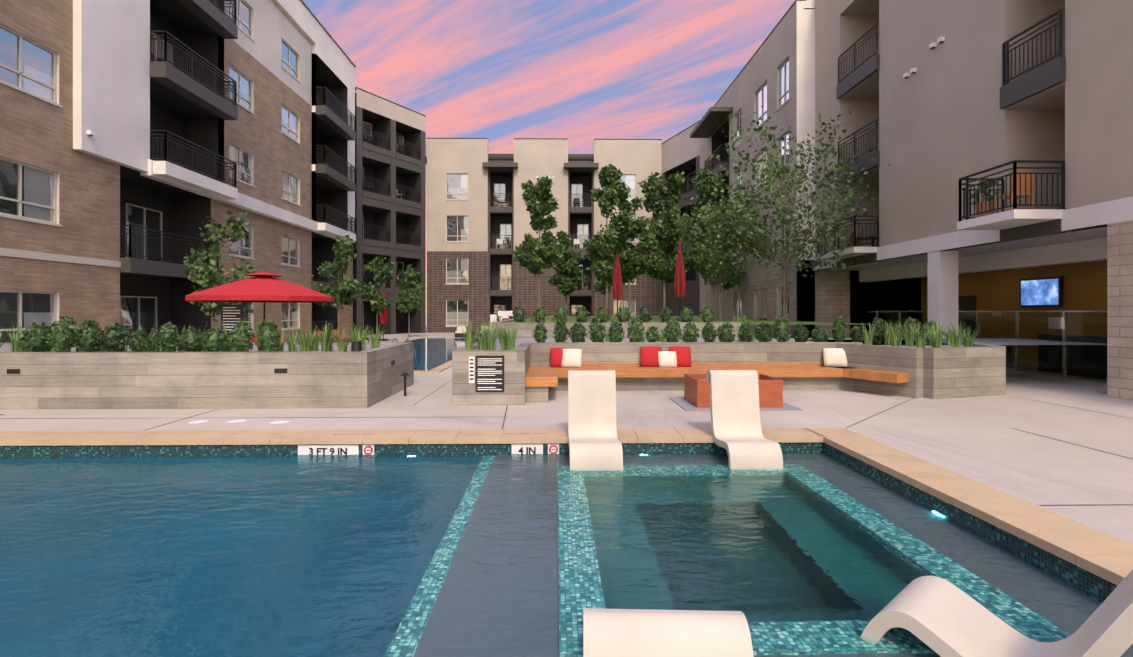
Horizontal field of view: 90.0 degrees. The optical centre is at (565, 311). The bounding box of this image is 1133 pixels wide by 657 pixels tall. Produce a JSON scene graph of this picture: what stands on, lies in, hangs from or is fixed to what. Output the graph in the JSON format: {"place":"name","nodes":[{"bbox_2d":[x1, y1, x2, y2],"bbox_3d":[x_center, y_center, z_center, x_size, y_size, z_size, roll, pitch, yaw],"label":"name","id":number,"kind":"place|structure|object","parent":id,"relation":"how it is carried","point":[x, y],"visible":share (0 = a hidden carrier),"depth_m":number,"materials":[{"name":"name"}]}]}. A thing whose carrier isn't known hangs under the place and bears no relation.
{"place":"outdoors","nodes":[
{"label":"outdoors","id":0,"kind":"place"},
{"bbox_2d":[302,0,794,312],"label":"sky","id":1,"kind":"structure","parent":0,"point":[582,72],"materials":[{"name":"pink"}]},
{"bbox_2d":[0,452,1132,656],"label":"swimming pool","id":2,"kind":"structure","parent":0,"point":[811,554],"depth_m":4.41,"materials":[{"name":"blue liquid"}]},
{"bbox_2d":[0,313,1132,598],"bbox_3d":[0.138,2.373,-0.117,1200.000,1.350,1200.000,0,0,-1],"label":"pool deck","id":3,"kind":"object","parent":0,"point":[992,443],"depth_m":8.37,"materials":[{"name":"beige concrete"}]},
{"bbox_2d":[0,414,288,423],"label":"skimmer lids","id":4,"kind":"object","parent":3,"relation":"on","point":[231,421],"visible":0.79,"depth_m":8.72,"materials":[{"name":"white plastic"}]},
{"bbox_2d":[0,0,355,341],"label":"building","id":5,"kind":"structure","parent":3,"relation":"on","point":[101,48],"depth_m":18.07,"materials":[{"name":"brick"}]},
{"bbox_2d":[0,0,355,342],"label":"windows","id":6,"kind":"structure","parent":5,"relation":"attached to","point":[160,230],"depth_m":22.60,"materials":[{"name":"black"}]},
{"bbox_2d":[183,210,255,321],"bbox_3d":[-10.056,-0.659,16.600,2.194,4.715,1.658,0,0,-1],"label":"tree","id":7,"kind":"object","parent":3,"relation":"on","point":[210,276],"visible":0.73,"depth_m":16.47,"materials":[{"name":"green plant"}]},
{"bbox_2d":[185,270,333,320],"bbox_3d":[-7.621,0.328,14.347,3.263,2.740,3.263,0,0,15],"label":"open umbrella","id":8,"kind":"object","parent":3,"relation":"on","point":[264,286],"visible":0.79,"depth_m":13.45,"materials":[{"name":"red fabric"}]},
{"bbox_2d":[313,235,361,328],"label":"tree","id":9,"kind":"object","parent":3,"relation":"on","point":[347,293],"visible":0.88,"depth_m":23.51,"materials":[{"name":"green plant"}]},
{"bbox_2d":[250,326,487,341],"bbox_3d":[-8.260,1.310,25.746,7.311,0.778,24.022,0,0,-1],"label":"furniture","id":10,"kind":"object","parent":3,"relation":"on","point":[458,332],"visible":0.12,"depth_m":36.96,"materials":[{"name":"fabric"}]},
{"bbox_2d":[357,255,394,327],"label":"tree","id":11,"kind":"object","parent":3,"relation":"on","point":[381,274],"visible":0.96,"depth_m":30.55,"materials":[{"name":"green plant"}]},
{"bbox_2d":[380,294,387,340],"bbox_3d":[-10.658,0.323,33.196,0.520,2.750,0.520,0,0,-1],"label":"closed umbrella","id":12,"kind":"object","parent":3,"relation":"on","point":[383,318],"visible":0.73,"depth_m":33.08,"materials":[{"name":"red fabric"}]},
{"bbox_2d":[353,87,425,334],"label":"building wings","id":13,"kind":"object","parent":3,"relation":"on","point":[390,182],"visible":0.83,"depth_m":42.58,"materials":[{"name":"grey paint"}]},
{"bbox_2d":[400,373,409,395],"bbox_3d":[-3.217,1.463,11.375,0.200,0.470,0.200,0,0,-1],"label":"path light","id":14,"kind":"object","parent":3,"relation":"on","point":[404,374],"visible":1,"depth_m":11.35,"materials":[{"name":"brown metal"}]},
{"bbox_2d":[395,264,425,337],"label":"tree","id":15,"kind":"object","parent":3,"relation":"on","point":[411,285],"visible":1,"depth_m":36.45,"materials":[{"name":"green plant"}]},
{"bbox_2d":[298,444,558,454],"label":"pool depth markers","id":16,"kind":"object","parent":3,"relation":"attached to","point":[369,449],"visible":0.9,"depth_m":7.53,"materials":[{"name":"white tile"}]},
{"bbox_2d":[309,448,346,454],"bbox_3d":[-3.149,1.860,7.517,0.503,0.102,0.002,0,0,-1],"label":"depth marker lettering","id":17,"kind":"object","parent":16,"relation":"attached to","point":[332,453],"visible":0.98,"depth_m":7.52,"materials":[{"name":"black paint"}]},
{"bbox_2d":[518,447,535,453],"bbox_3d":[-0.513,1.859,7.564,0.233,0.099,0.002,0,0,-1],"label":"depth marker lettering","id":18,"kind":"object","parent":16,"relation":"attached to","point":[521,450],"visible":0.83,"depth_m":7.56,"materials":[{"name":"black paint"}]},
{"bbox_2d":[392,338,484,372],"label":"pool","id":19,"kind":"structure","parent":3,"relation":"on","point":[432,355],"depth_m":22.64,"materials":[{"name":"blue liquid"}]},
{"bbox_2d":[490,311,512,322],"bbox_3d":[-4.149,0.823,36.928,1.450,1.750,0.430,0,0,-1],"label":"furniture","id":20,"kind":"object","parent":3,"relation":"on","point":[505,314],"visible":0.4,"depth_m":37.09,"materials":[{"name":"white"}]},
{"bbox_2d":[427,138,661,332],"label":"building","id":21,"kind":"structure","parent":3,"relation":"on","point":[641,159],"depth_m":45.83,"materials":[{"name":"paint"}]},
{"bbox_2d":[426,156,593,164],"bbox_3d":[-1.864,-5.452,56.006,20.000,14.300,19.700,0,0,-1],"label":"roof overhang","id":22,"kind":"object","parent":21,"relation":"attached to","point":[580,158],"visible":0.1,"depth_m":46.20,"materials":[{"name":"grey"}]},
{"bbox_2d":[445,162,635,326],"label":"windows","id":23,"kind":"structure","parent":21,"relation":"attached to","point":[501,233],"depth_m":46.34,"materials":[{"name":"beige"}]},
{"bbox_2d":[0,316,1106,408],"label":"planter walls","id":24,"kind":"structure","parent":3,"relation":"on","point":[367,377],"depth_m":10.24,"materials":[{"name":"grey"}]},
{"bbox_2d":[221,305,361,351],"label":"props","id":25,"kind":"object","parent":24,"relation":"on","point":[231,315],"visible":0.62,"depth_m":13.24,"materials":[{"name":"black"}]},
{"bbox_2d":[20,306,939,351],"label":"shrubs","id":26,"kind":"object","parent":24,"relation":"on","point":[90,336],"visible":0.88,"depth_m":13.18,"materials":[{"name":"green plant"}]},
{"bbox_2d":[469,355,503,391],"bbox_3d":[-1.427,1.128,10.268,0.640,0.660,0.017,0,0,-1],"label":"sign","id":27,"kind":"object","parent":24,"relation":"attached to","point":[486,373],"visible":1,"depth_m":10.26,"materials":[{"name":"black"}]},
{"bbox_2d":[0,315,978,351],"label":"grasses","id":28,"kind":"object","parent":24,"relation":"on","point":[507,338],"visible":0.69,"depth_m":11.13,"materials":[{"name":"green plant"}]},
{"bbox_2d":[512,175,564,307],"bbox_3d":[-1.423,-3.418,30.381,2.461,7.593,2.374,0,0,-28],"label":"tree","id":29,"kind":"object","parent":24,"relation":"on","point":[531,252],"visible":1,"depth_m":30.03,"materials":[{"name":"green plant"}]},
{"bbox_2d":[546,230,586,314],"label":"tree","id":30,"kind":"object","parent":24,"relation":"on","point":[572,277],"visible":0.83,"depth_m":37.80,"materials":[{"name":"green plant"}]},
{"bbox_2d":[585,252,625,313],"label":"tree","id":31,"kind":"object","parent":24,"relation":"on","point":[600,286],"visible":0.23,"depth_m":36.75,"materials":[{"name":"green plant"}]},
{"bbox_2d":[583,164,633,312],"bbox_3d":[2.153,-3.643,28.973,2.608,8.043,2.860,0,0,-1],"label":"tree","id":32,"kind":"object","parent":24,"relation":"on","point":[601,248],"visible":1,"depth_m":28.27,"materials":[{"name":"green plant"}]},
{"bbox_2d":[612,250,621,319],"bbox_3d":[2.291,-1.172,24.926,0.520,3.100,0.520,0,0,-1],"label":"closed umbrella","id":33,"kind":"object","parent":24,"relation":"on","point":[617,285],"visible":0.81,"depth_m":24.82,"materials":[{"name":"red fabric"}]},
{"bbox_2d":[609,197,651,317],"bbox_3d":[3.972,-3.254,33.936,2.730,7.266,2.823,0,0,-1],"label":"tree","id":34,"kind":"object","parent":24,"relation":"on","point":[630,262],"visible":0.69,"depth_m":33.72,"materials":[{"name":"green plant"}]},
{"bbox_2d":[637,171,690,308],"bbox_3d":[4.532,-3.110,26.527,2.681,6.978,2.423,0,0,36],"label":"tree","id":35,"kind":"object","parent":24,"relation":"on","point":[659,240],"visible":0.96,"depth_m":26.23,"materials":[{"name":"green plant"}]},
{"bbox_2d":[674,234,685,320],"bbox_3d":[4.445,-1.322,21.964,0.520,3.400,0.520,0,0,-1],"label":"closed umbrella","id":36,"kind":"object","parent":24,"relation":"on","point":[679,286],"visible":0.92,"depth_m":21.87,"materials":[{"name":"red fabric"}]},
{"bbox_2d":[683,166,733,309],"bbox_3d":[6.886,-3.318,27.606,2.995,7.393,2.431,0,0,-29],"label":"tree","id":37,"kind":"object","parent":24,"relation":"on","point":[701,181],"visible":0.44,"depth_m":27.16,"materials":[{"name":"green plant"}]},
{"bbox_2d":[668,174,760,320],"bbox_3d":[5.957,-2.626,22.475,3.418,6.010,3.900,0,0,-34],"label":"tree","id":38,"kind":"object","parent":24,"relation":"on","point":[714,265],"visible":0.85,"depth_m":22.25,"materials":[{"name":"green plant"}]},
{"bbox_2d":[715,197,746,317],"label":"tree","id":39,"kind":"object","parent":24,"relation":"on","point":[732,279],"visible":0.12,"depth_m":30.74,"materials":[{"name":"green plant"}]},
{"bbox_2d":[691,105,890,318],"bbox_3d":[8.222,-3.581,21.265,6.624,8.560,6.882,0,0,25],"label":"tree","id":40,"kind":"object","parent":24,"relation":"on","point":[761,237],"visible":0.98,"depth_m":20.40,"materials":[{"name":"green plant"}]},
{"bbox_2d":[0,428,1132,585],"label":"coping","id":41,"kind":"object","parent":3,"relation":"on","point":[1107,557],"visible":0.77,"depth_m":7.43,"materials":[{"name":"beige stone"}]},
{"bbox_2d":[0,372,1132,505],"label":"deck joints","id":42,"kind":"object","parent":3,"relation":"on","point":[507,407],"visible":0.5,"depth_m":8.97,"materials":[{"name":"grey concrete"}]},
{"bbox_2d":[568,370,622,469],"bbox_3d":[0.365,1.383,7.368,0.640,1.151,1.121,0,0,-1],"label":"lounger","id":43,"kind":"object","parent":3,"relation":"on","point":[595,442],"visible":0.96,"depth_m":7.58,"materials":[{"name":"white plastic"}]},
{"bbox_2d":[583,608,753,656],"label":"lounger","id":44,"kind":"object","parent":3,"relation":"on","point":[647,633],"visible":1,"depth_m":2.18,"materials":[{"name":"white plastic"}]},
{"bbox_2d":[661,121,699,315],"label":"building wall","id":45,"kind":"structure","parent":3,"relation":"on","point":[680,152],"depth_m":43.17,"materials":[{"name":"grey paint"}]},
{"bbox_2d":[525,363,908,401],"bbox_3d":[3.069,1.423,11.786,7.766,0.550,2.056,0,0,-4],"label":"bench","id":46,"kind":"object","parent":3,"relation":"on","point":[541,382],"visible":0.79,"depth_m":12.11,"materials":[{"name":"orange wood"}]},
{"bbox_2d":[550,346,846,367],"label":"throw pillows","id":47,"kind":"object","parent":46,"relation":"on","point":[657,356],"visible":0.96,"depth_m":12.42,"materials":[{"name":"red fabric"}]},
{"bbox_2d":[669,374,802,411],"bbox_3d":[3.041,1.448,10.387,2.000,0.500,1.500,0,0,-1],"label":"fire pit","id":48,"kind":"object","parent":3,"relation":"on","point":[696,397],"visible":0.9,"depth_m":9.90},
{"bbox_2d":[706,370,782,468],"bbox_3d":[2.304,1.383,7.403,0.640,1.151,1.121,0,0,-1],"label":"lounger","id":49,"kind":"object","parent":3,"relation":"on","point":[736,424],"visible":0.98,"depth_m":7.61,"materials":[{"name":"white plastic"}]},
{"bbox_2d":[700,0,1132,399],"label":"building","id":50,"kind":"structure","parent":3,"relation":"on","point":[941,122],"depth_m":16.91,"materials":[{"name":"paint"}]},
{"bbox_2d":[690,0,1106,382],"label":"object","id":51,"kind":"object","parent":50,"relation":"attached to","point":[1033,64],"visible":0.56,"depth_m":14.73,"materials":[{"name":"paint"}]},
{"bbox_2d":[862,569,1132,656],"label":"lounger","id":52,"kind":"object","parent":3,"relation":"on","point":[941,617],"visible":0.94,"depth_m":3.12,"materials":[{"name":"white plastic"}]},
{"bbox_2d":[1006,369,1106,392],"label":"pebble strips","id":53,"kind":"object","parent":3,"relation":"on","point":[1101,391],"visible":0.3,"depth_m":13.89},
{"bbox_2d":[805,8,920,337],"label":"wall","id":54,"kind":"structure","parent":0,"point":[902,291],"depth_m":24.33,"materials":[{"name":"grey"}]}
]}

